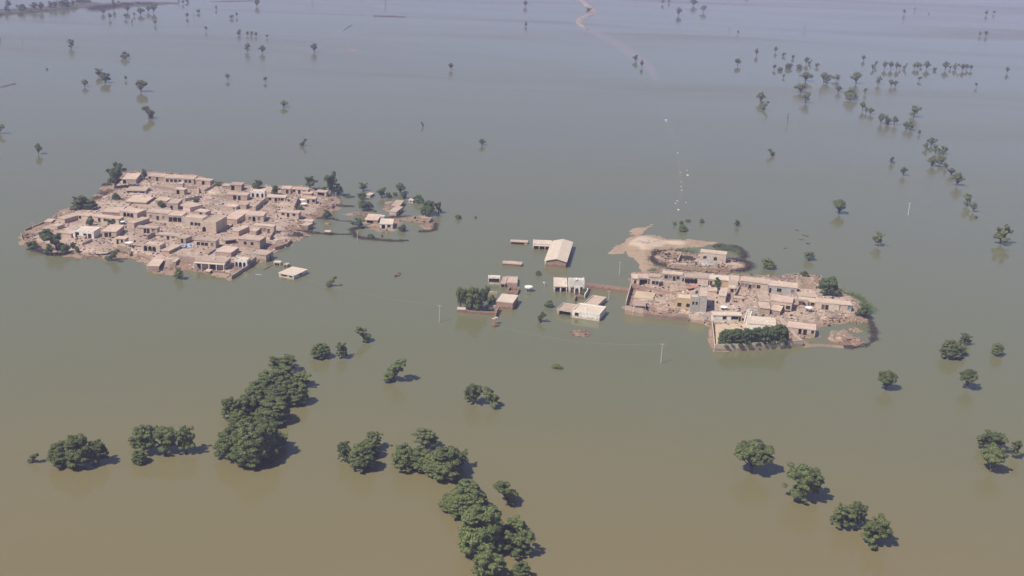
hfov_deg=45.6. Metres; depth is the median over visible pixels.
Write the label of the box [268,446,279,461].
open crowned tree
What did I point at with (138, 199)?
mud shed
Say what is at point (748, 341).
open crowned tree
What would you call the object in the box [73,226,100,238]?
mud house
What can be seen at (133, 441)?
open crowned tree
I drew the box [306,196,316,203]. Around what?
mud house
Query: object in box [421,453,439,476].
dense tree
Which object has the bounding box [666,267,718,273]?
brush fence
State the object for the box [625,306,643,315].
mud wall
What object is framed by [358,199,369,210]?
dense tree
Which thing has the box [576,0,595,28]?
road
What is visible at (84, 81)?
vase shaped tree
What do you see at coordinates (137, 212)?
mud house
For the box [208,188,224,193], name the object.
rubble mound
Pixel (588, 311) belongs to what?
house
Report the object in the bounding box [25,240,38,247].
dense tree
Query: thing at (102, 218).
mud house
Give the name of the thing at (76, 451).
dense tree
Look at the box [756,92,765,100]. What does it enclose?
vase shaped tree
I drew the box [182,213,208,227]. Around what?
house
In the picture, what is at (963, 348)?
open crowned tree
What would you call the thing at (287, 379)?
dense tree
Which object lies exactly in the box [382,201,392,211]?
mudbank
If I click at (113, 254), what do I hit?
leaning tree
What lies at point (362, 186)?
open crowned tree
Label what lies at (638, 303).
mud house
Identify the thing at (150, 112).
leaning tree
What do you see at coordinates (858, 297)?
brush fence
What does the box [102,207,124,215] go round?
mud shed
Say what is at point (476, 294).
open crowned tree
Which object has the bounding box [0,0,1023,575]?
water
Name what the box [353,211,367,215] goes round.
rubble mound
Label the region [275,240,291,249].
mud wall
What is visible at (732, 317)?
window
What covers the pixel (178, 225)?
rubble
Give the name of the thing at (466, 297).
feathery tree
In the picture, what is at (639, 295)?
terrace
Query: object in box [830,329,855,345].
ground
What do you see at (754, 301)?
rubble
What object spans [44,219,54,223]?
mud shed
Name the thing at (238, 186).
house
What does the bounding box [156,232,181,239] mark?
mud house
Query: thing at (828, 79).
leaning tree
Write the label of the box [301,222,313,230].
mud house
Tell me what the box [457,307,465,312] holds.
brick shed
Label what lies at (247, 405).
open crowned tree
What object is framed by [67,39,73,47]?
open crowned tree
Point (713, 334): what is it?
mud wall
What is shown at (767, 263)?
dense tree
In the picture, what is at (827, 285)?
dense tree
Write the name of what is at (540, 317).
leaning tree
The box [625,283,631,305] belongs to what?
mud wall
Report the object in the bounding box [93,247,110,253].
rubble mound
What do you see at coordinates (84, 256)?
mud wall
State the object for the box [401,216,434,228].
ground
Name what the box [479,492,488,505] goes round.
dense tree
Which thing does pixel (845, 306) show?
mud house
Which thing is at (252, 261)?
mud wall
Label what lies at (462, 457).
open crowned tree
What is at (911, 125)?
open crowned tree
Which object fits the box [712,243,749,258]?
brush fence
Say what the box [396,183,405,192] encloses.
vase shaped tree
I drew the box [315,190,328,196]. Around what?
mud shed
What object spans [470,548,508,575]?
open crowned tree
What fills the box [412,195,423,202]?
dense tree
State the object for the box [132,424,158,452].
open crowned tree
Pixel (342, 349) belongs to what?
open crowned tree
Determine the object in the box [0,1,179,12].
bank
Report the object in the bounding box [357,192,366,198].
dense tree
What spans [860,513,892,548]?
open crowned tree
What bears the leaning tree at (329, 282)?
on the water
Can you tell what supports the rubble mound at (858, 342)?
on the ground at (844, 332)
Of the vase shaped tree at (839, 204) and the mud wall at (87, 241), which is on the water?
the vase shaped tree at (839, 204)
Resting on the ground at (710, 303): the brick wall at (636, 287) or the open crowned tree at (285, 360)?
the brick wall at (636, 287)
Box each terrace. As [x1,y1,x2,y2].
[633,291,655,299]
[715,323,746,343]
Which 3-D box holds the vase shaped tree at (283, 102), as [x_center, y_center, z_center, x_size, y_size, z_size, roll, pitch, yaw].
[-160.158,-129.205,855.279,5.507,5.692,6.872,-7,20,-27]
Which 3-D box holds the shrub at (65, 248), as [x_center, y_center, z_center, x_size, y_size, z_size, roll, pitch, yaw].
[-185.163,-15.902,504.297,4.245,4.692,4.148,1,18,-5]
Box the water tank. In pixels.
[525,285,532,291]
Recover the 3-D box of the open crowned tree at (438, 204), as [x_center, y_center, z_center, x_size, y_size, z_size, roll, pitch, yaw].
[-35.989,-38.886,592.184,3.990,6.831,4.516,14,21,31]
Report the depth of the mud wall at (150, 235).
526.61 m
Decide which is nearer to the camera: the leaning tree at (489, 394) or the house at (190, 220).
the leaning tree at (489, 394)
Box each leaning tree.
[26,453,38,462]
[105,249,119,260]
[142,105,154,117]
[325,276,336,286]
[354,326,371,341]
[382,358,406,380]
[482,385,499,406]
[493,481,518,504]
[537,311,546,321]
[761,101,769,108]
[823,74,834,82]
[880,115,891,123]
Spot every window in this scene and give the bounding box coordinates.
[489,278,499,282]
[731,316,738,319]
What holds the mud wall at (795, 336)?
on the ground at (710, 303)
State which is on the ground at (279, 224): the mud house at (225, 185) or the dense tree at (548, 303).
the mud house at (225, 185)
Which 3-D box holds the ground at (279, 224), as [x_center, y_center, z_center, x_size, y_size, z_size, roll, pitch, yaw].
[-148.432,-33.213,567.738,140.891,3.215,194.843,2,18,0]
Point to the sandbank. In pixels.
(636, 248)
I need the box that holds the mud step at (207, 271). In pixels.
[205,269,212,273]
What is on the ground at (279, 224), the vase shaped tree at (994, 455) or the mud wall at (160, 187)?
the mud wall at (160, 187)
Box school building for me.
[544,239,572,267]
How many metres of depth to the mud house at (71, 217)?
546.68 m
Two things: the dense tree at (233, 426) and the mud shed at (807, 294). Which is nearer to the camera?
the dense tree at (233, 426)
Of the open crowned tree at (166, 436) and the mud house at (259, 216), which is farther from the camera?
the mud house at (259, 216)
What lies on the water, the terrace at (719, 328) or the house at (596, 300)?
the house at (596, 300)
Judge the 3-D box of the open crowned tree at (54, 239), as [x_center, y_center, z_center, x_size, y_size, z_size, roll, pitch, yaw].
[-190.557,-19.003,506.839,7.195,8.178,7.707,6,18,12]
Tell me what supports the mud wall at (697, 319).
on the ground at (710, 303)
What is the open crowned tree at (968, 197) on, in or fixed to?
in the water
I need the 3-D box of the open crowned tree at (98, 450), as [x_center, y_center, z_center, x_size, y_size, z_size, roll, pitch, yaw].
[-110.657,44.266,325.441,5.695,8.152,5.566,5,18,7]
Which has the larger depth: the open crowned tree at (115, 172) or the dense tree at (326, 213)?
the open crowned tree at (115, 172)
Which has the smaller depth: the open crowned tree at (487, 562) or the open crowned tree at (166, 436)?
the open crowned tree at (487, 562)
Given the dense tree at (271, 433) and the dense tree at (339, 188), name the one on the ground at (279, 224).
the dense tree at (339, 188)
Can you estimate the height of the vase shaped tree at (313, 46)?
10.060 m
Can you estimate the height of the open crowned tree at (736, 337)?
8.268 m
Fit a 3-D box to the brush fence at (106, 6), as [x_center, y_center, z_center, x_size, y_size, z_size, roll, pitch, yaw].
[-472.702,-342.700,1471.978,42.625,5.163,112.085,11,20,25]
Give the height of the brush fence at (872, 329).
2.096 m
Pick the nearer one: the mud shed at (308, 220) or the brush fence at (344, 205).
the mud shed at (308, 220)
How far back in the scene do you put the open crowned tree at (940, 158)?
754.47 m
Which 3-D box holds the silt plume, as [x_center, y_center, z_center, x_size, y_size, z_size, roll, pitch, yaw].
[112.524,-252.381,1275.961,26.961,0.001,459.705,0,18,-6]
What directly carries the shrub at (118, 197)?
on the ground at (279, 224)
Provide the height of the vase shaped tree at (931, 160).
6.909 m
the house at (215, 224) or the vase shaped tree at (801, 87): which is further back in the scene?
the vase shaped tree at (801, 87)
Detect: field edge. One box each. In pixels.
[283,0,392,65]
[966,205,991,220]
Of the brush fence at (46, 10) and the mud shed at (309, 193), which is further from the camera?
the brush fence at (46, 10)
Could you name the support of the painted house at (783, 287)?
on the ground at (710, 303)
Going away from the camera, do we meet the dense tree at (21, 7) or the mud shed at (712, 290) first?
the mud shed at (712, 290)
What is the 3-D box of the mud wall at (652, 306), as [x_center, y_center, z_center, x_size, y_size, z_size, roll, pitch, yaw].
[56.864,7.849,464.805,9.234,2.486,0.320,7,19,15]
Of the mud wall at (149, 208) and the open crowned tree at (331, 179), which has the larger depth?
the open crowned tree at (331, 179)
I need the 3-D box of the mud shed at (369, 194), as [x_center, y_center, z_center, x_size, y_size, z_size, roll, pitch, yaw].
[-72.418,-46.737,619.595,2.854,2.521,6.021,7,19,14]
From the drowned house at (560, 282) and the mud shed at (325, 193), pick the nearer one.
the drowned house at (560, 282)
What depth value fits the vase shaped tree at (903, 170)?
718.01 m
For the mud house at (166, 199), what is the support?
on the ground at (279, 224)
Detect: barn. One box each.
[389,206,402,215]
[391,200,403,208]
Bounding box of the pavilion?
[273,260,281,265]
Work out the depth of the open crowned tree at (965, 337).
442.01 m
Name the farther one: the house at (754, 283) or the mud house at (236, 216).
the mud house at (236, 216)
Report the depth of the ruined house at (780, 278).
505.06 m
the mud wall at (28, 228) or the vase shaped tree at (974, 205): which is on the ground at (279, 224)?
the mud wall at (28, 228)
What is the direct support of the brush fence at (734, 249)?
on the ground at (738, 264)
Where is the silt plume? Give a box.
[578,24,657,79]
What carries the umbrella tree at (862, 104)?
in the water
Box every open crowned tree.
[44,233,63,249]
[44,244,54,253]
[56,0,66,6]
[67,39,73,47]
[70,195,94,208]
[88,438,108,463]
[94,68,102,76]
[105,161,126,187]
[106,219,115,225]
[128,436,137,446]
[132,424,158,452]
[140,169,147,178]
[151,426,177,452]
[175,425,195,452]
[220,396,240,417]
[236,394,258,415]
[267,354,296,368]
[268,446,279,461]
[270,185,280,193]
[272,363,294,375]
[278,431,287,446]
[293,370,311,384]
[305,176,317,187]
[324,171,336,195]
[335,342,347,357]
[337,441,350,461]
[350,218,364,225]
[359,182,367,190]
[366,431,383,446]
[376,187,385,197]
[411,428,438,447]
[434,202,441,212]
[455,447,468,466]
[463,383,483,403]
[468,287,482,310]
[468,297,474,309]
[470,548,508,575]
[476,296,484,309]
[499,521,508,537]
[502,529,535,559]
[504,514,529,533]
[710,277,721,289]
[720,330,734,347]
[728,330,741,346]
[735,329,748,347]
[742,328,755,345]
[748,328,761,345]
[756,327,767,343]
[762,326,775,344]
[769,326,781,344]
[777,325,788,344]
[781,462,825,501]
[800,92,810,102]
[829,502,855,527]
[849,501,868,526]
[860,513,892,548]
[872,231,884,245]
[905,121,914,129]
[909,105,921,116]
[933,145,939,152]
[938,156,945,163]
[958,333,972,344]
[961,345,967,354]
[963,193,972,205]
[976,429,1008,450]
[993,224,1013,243]
[1010,440,1022,457]
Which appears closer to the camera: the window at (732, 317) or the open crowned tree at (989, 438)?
the open crowned tree at (989, 438)
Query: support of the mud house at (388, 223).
on the ground at (397, 223)
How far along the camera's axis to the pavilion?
502.24 m
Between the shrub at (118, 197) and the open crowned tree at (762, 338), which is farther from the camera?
the shrub at (118, 197)
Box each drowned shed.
[502,261,521,266]
[510,239,527,244]
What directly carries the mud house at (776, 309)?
on the ground at (710, 303)
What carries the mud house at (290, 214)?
on the ground at (279, 224)
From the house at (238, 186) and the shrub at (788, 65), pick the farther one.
the shrub at (788, 65)
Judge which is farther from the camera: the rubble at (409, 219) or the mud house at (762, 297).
the rubble at (409, 219)
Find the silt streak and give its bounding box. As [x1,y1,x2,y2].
[654,80,682,205]
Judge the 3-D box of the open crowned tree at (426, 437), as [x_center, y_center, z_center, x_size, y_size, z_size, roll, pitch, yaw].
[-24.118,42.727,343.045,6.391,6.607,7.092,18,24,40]
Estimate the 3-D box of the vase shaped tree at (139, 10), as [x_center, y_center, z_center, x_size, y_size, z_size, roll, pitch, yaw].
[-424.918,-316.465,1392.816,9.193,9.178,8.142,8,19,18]
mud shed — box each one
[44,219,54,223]
[51,223,64,229]
[60,229,77,237]
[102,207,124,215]
[125,195,155,203]
[126,186,148,193]
[172,258,179,265]
[249,228,259,234]
[302,191,313,195]
[303,219,313,222]
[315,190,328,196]
[365,214,381,222]
[366,192,374,197]
[708,287,716,294]
[729,285,735,292]
[733,295,742,301]
[796,291,817,298]
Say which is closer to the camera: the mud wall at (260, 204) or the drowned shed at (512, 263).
the drowned shed at (512, 263)
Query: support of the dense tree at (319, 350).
in the water
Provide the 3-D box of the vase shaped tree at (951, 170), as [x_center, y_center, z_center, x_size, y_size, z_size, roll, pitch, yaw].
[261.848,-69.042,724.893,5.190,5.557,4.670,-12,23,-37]
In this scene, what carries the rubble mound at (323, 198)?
on the ground at (279, 224)
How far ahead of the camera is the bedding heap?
516.43 m
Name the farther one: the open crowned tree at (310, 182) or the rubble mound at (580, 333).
the open crowned tree at (310, 182)
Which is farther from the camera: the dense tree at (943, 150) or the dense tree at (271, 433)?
the dense tree at (943, 150)
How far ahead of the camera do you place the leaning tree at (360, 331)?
419.73 m
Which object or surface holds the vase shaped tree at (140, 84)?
on the water
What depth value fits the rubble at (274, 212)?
561.85 m
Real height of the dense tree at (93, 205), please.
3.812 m
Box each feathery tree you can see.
[455,286,466,306]
[462,286,472,309]
[479,287,487,305]
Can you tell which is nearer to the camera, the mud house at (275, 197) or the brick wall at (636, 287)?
the brick wall at (636, 287)
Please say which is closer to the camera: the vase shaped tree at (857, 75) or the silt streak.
the silt streak
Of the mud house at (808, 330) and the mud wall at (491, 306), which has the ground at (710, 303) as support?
the mud house at (808, 330)
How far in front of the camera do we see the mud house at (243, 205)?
579.96 m
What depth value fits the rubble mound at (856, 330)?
452.33 m
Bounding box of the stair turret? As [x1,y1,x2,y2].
[178,182,183,187]
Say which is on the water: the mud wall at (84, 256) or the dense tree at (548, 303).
the dense tree at (548, 303)
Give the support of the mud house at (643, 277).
on the ground at (710, 303)
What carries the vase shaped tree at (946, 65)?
on the water
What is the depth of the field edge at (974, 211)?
638.30 m
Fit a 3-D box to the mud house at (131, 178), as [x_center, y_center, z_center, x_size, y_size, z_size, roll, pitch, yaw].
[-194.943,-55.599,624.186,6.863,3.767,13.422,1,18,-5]
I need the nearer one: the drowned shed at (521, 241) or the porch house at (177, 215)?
the drowned shed at (521, 241)
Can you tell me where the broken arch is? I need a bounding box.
[792,299,807,306]
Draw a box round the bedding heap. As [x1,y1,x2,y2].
[181,243,193,247]
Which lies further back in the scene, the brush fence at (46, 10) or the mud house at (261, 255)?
the brush fence at (46, 10)
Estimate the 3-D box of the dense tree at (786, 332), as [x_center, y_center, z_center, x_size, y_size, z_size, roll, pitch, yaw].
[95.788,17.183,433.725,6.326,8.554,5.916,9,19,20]
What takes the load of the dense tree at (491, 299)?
in the water
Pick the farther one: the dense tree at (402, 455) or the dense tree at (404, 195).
the dense tree at (404, 195)
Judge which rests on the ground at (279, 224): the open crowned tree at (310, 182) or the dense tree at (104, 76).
the open crowned tree at (310, 182)
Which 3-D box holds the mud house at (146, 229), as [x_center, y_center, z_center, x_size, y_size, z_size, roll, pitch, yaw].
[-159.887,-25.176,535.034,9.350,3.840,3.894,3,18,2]
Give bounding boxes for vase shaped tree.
[29,2,37,8]
[34,143,41,153]
[38,2,43,9]
[81,79,88,86]
[135,79,147,91]
[137,8,144,14]
[150,3,156,12]
[280,100,288,106]
[310,43,316,51]
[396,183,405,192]
[733,439,774,471]
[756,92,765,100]
[794,83,806,91]
[800,72,813,80]
[820,72,829,82]
[833,199,845,213]
[850,71,861,82]
[877,370,898,389]
[900,167,907,174]
[923,61,930,68]
[927,137,937,144]
[927,157,939,165]
[942,61,949,68]
[947,168,955,174]
[951,172,964,185]
[959,368,978,388]
[970,202,977,209]
[979,444,1009,471]
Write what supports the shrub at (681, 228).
in the water
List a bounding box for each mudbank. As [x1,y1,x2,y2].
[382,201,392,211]
[629,224,652,234]
[803,344,843,347]
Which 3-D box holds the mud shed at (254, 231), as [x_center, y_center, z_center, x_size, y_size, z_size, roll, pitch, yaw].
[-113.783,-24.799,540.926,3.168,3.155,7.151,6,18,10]
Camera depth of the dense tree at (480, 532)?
285.76 m
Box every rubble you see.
[23,170,333,277]
[33,178,338,269]
[38,172,317,273]
[372,218,400,230]
[404,216,426,221]
[627,266,863,339]
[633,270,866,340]
[640,273,858,327]
[654,250,746,271]
[655,250,735,271]
[835,336,863,345]
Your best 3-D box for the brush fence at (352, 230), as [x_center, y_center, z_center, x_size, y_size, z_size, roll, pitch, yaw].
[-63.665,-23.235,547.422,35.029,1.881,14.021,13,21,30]
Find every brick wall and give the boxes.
[466,310,495,314]
[574,294,582,301]
[586,283,628,292]
[631,284,676,294]
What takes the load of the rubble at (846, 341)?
on the ground at (844, 332)
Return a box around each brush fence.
[1,6,77,14]
[26,247,73,255]
[83,1,156,9]
[90,187,121,198]
[295,229,332,234]
[318,232,351,234]
[333,204,354,206]
[346,228,408,241]
[385,215,408,217]
[418,223,439,231]
[646,249,665,265]
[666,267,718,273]
[669,247,696,252]
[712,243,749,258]
[715,245,742,253]
[728,257,760,271]
[842,288,878,313]
[844,319,880,349]
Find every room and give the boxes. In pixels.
[195,208,211,214]
[687,288,694,293]
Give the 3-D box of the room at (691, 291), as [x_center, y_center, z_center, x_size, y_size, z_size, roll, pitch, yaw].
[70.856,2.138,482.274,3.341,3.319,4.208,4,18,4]
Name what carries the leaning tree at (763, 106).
on the water
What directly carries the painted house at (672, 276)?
on the ground at (710, 303)
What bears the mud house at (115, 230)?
on the ground at (279, 224)
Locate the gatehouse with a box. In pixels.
[173,187,187,194]
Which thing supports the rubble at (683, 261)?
on the ground at (738, 264)
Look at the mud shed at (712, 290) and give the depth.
483.74 m
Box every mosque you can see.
[234,257,249,267]
[250,189,265,197]
[568,277,584,292]
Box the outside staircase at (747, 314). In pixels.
[744,310,751,323]
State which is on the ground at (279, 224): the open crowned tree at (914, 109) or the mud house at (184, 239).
the mud house at (184, 239)
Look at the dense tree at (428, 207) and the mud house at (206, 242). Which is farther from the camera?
the dense tree at (428, 207)
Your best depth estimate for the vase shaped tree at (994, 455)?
340.44 m
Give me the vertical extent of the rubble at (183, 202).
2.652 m
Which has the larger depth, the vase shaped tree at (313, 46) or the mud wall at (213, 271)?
the vase shaped tree at (313, 46)
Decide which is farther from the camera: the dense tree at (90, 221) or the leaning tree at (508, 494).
the dense tree at (90, 221)
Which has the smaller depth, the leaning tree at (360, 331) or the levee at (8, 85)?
the leaning tree at (360, 331)
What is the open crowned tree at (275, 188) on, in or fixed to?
on the ground at (279, 224)
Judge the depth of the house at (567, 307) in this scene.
459.05 m
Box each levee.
[0,83,16,87]
[373,15,404,16]
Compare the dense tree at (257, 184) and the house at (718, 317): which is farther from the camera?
the dense tree at (257, 184)
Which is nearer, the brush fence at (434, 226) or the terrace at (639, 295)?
the terrace at (639, 295)
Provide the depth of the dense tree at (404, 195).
617.03 m
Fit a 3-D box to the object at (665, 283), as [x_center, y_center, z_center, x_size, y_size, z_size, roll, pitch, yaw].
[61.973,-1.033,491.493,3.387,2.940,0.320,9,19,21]
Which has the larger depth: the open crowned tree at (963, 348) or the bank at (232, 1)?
the bank at (232, 1)
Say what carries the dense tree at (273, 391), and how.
in the water
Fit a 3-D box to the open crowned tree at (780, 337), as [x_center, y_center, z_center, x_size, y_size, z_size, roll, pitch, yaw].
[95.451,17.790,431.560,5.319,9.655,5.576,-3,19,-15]
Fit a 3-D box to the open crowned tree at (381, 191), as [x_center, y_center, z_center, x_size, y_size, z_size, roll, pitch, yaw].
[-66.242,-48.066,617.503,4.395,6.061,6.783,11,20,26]
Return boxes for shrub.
[60,244,70,253]
[111,195,120,199]
[551,363,562,368]
[678,225,687,231]
[785,63,792,68]
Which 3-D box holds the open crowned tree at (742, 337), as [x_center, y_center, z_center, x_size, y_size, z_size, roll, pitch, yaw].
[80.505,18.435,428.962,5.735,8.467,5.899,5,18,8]
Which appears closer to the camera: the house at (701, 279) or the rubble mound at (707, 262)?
the house at (701, 279)
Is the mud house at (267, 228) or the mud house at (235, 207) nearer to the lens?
the mud house at (267, 228)
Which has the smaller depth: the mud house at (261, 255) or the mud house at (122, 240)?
the mud house at (261, 255)
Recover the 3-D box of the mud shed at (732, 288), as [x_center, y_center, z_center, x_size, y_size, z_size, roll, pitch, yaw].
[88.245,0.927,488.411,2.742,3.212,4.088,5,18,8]
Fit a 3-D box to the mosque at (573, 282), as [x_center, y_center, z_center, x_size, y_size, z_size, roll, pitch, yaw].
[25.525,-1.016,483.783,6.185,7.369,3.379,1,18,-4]
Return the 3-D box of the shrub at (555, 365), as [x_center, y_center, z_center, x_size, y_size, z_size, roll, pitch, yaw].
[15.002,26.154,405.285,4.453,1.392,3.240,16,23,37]
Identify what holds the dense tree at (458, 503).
in the water
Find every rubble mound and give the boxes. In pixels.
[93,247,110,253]
[164,254,180,259]
[201,199,216,203]
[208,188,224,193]
[264,204,276,209]
[293,232,302,236]
[317,196,332,200]
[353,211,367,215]
[570,329,590,336]
[654,307,670,312]
[680,255,695,260]
[695,259,716,265]
[695,313,707,319]
[704,320,716,326]
[746,307,758,312]
[799,312,818,319]
[826,311,840,318]
[828,333,845,341]
[848,328,862,332]
[850,340,864,345]
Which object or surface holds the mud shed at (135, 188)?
on the ground at (279, 224)
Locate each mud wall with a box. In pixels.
[25,222,43,230]
[73,252,100,258]
[81,239,91,245]
[114,248,129,255]
[117,245,130,255]
[137,252,152,260]
[147,232,154,239]
[148,207,170,209]
[151,185,172,189]
[180,256,194,263]
[185,185,198,192]
[185,195,201,200]
[211,194,225,197]
[211,270,230,275]
[231,264,248,278]
[248,256,256,267]
[255,197,265,209]
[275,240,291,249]
[485,304,495,307]
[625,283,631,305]
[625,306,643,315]
[643,310,688,320]
[649,304,672,311]
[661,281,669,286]
[669,285,687,293]
[676,265,726,271]
[690,314,704,323]
[711,320,714,348]
[714,340,802,350]
[779,317,798,321]
[780,318,801,339]
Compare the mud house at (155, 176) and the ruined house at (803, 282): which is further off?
the mud house at (155, 176)
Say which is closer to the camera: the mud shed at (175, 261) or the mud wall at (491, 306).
the mud wall at (491, 306)
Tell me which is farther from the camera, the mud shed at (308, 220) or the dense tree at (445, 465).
the mud shed at (308, 220)
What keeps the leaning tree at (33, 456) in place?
on the water
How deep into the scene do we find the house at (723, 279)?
493.89 m
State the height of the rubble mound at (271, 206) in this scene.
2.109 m
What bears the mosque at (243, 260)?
on the ground at (279, 224)
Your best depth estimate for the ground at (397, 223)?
566.34 m
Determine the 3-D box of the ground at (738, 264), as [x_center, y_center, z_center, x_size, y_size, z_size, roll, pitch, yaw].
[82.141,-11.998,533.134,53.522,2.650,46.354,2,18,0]
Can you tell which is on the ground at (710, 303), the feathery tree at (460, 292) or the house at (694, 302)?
the house at (694, 302)
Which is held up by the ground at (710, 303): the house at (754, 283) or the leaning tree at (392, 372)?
the house at (754, 283)
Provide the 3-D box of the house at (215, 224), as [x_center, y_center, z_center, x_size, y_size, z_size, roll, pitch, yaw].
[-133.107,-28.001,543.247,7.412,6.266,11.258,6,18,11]
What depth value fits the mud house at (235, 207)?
576.97 m
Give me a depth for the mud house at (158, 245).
508.17 m
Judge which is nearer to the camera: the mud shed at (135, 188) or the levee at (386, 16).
the mud shed at (135, 188)
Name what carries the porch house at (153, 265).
on the ground at (279, 224)
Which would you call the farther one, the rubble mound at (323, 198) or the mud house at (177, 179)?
the mud house at (177, 179)
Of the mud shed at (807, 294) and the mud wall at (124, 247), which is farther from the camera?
the mud wall at (124, 247)
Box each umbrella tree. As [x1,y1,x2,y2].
[860,102,865,110]
[892,116,898,124]
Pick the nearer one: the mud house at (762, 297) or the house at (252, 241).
the mud house at (762, 297)
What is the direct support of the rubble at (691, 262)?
on the ground at (738, 264)
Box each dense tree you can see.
[18,4,27,9]
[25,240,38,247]
[38,229,54,239]
[46,441,72,467]
[63,434,92,467]
[83,202,97,208]
[86,215,93,224]
[99,72,110,82]
[120,51,129,58]
[130,450,146,464]
[157,200,165,206]
[173,267,183,278]
[211,427,239,458]
[226,409,245,424]
[228,424,237,431]
[229,426,271,467]
[236,416,265,430]
[244,380,267,399]
[250,395,262,414]
[252,180,261,188]
[253,397,290,425]
[254,370,278,387]
[257,419,280,450]
[264,384,290,404]
[275,374,297,388]
[286,382,308,404]
[309,343,330,358]
[321,210,331,218]
[332,183,342,195]
[348,442,375,471]
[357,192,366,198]
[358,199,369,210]
[362,439,380,457]
[391,442,413,471]
[398,224,405,230]
[400,191,406,197]
[406,445,430,471]
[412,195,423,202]
[420,200,436,214]
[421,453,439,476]
[428,445,462,480]
[438,493,449,511]
[443,486,485,518]
[454,479,480,491]
[456,503,505,554]
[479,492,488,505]
[486,294,495,303]
[510,560,530,575]
[544,300,552,306]
[718,331,725,343]
[761,258,776,268]
[775,324,788,340]
[800,270,808,276]
[804,252,815,259]
[816,276,841,294]
[844,88,858,99]
[855,303,871,316]
[938,146,947,153]
[939,340,962,358]
[991,342,1003,354]
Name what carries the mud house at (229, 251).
on the ground at (279, 224)
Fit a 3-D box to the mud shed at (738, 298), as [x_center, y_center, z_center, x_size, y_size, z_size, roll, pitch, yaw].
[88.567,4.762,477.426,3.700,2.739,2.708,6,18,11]
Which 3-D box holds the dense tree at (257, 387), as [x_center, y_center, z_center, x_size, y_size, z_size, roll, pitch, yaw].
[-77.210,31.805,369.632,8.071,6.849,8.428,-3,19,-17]
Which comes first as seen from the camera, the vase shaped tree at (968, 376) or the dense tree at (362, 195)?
the vase shaped tree at (968, 376)
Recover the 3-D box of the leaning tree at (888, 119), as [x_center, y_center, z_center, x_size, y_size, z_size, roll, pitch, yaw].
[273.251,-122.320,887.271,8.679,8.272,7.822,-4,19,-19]
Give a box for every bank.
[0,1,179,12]
[210,0,252,1]
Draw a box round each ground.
[18,171,341,280]
[362,218,402,231]
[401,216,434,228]
[621,266,872,351]
[654,249,746,272]
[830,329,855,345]
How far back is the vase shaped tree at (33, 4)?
1389.06 m
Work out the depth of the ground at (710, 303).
472.83 m
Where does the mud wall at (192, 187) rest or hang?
on the ground at (279, 224)
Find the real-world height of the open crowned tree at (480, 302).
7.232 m
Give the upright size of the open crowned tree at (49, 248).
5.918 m
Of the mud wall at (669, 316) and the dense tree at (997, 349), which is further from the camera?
the mud wall at (669, 316)
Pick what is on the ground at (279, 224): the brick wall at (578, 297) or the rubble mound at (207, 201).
the rubble mound at (207, 201)
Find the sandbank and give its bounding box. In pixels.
[608,235,716,271]
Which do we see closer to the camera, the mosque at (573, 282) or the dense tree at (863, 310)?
the dense tree at (863, 310)
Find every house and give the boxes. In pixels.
[23,232,36,237]
[57,212,80,222]
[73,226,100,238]
[78,213,123,223]
[102,224,124,237]
[115,236,128,244]
[119,207,145,218]
[122,173,140,183]
[127,217,149,227]
[136,225,159,233]
[142,240,165,252]
[146,208,174,220]
[147,259,163,271]
[148,173,166,180]
[155,197,171,203]
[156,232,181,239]
[160,244,181,253]
[163,174,197,184]
[167,198,182,209]
[167,211,186,222]
[176,234,191,243]
[179,202,202,211]
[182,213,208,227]
[193,236,219,247]
[194,177,214,185]
[194,255,230,270]
[200,215,226,233]
[215,246,238,256]
[221,236,236,243]
[222,183,229,188]
[225,204,238,210]
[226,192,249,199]
[227,210,249,223]
[229,182,244,190]
[231,225,249,235]
[237,202,249,208]
[237,234,266,248]
[245,211,265,221]
[251,249,273,261]
[253,223,275,233]
[266,194,286,201]
[278,209,301,219]
[278,267,307,278]
[281,186,292,193]
[291,187,309,193]
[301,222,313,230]
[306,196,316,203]
[318,201,332,208]
[379,219,393,228]
[412,215,432,223]
[488,275,499,283]
[496,293,518,309]
[500,276,507,286]
[505,276,517,285]
[507,285,519,294]
[533,239,551,248]
[553,277,566,291]
[557,302,576,315]
[572,303,605,320]
[584,295,605,305]
[631,274,637,284]
[633,300,645,308]
[637,273,648,285]
[649,273,659,286]
[662,270,682,281]
[676,293,690,309]
[684,273,708,284]
[690,294,699,312]
[698,286,707,311]
[700,249,726,262]
[709,274,728,286]
[711,311,742,322]
[718,287,728,302]
[728,275,738,287]
[740,276,769,290]
[747,316,775,328]
[756,292,770,304]
[758,302,770,314]
[768,280,797,295]
[770,294,793,310]
[771,305,782,315]
[775,275,797,282]
[788,321,815,337]
[796,276,815,288]
[798,296,815,307]
[815,297,839,310]
[832,330,842,338]
[839,300,851,311]
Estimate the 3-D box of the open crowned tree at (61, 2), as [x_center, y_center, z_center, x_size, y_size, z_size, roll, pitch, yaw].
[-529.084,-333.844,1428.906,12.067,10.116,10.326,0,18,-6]
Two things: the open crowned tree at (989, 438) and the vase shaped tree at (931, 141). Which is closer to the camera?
the open crowned tree at (989, 438)
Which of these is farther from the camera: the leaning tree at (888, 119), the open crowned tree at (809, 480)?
the leaning tree at (888, 119)
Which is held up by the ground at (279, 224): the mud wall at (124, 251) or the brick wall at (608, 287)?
the mud wall at (124, 251)
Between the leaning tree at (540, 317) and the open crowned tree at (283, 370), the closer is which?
the open crowned tree at (283, 370)
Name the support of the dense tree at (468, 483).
on the water

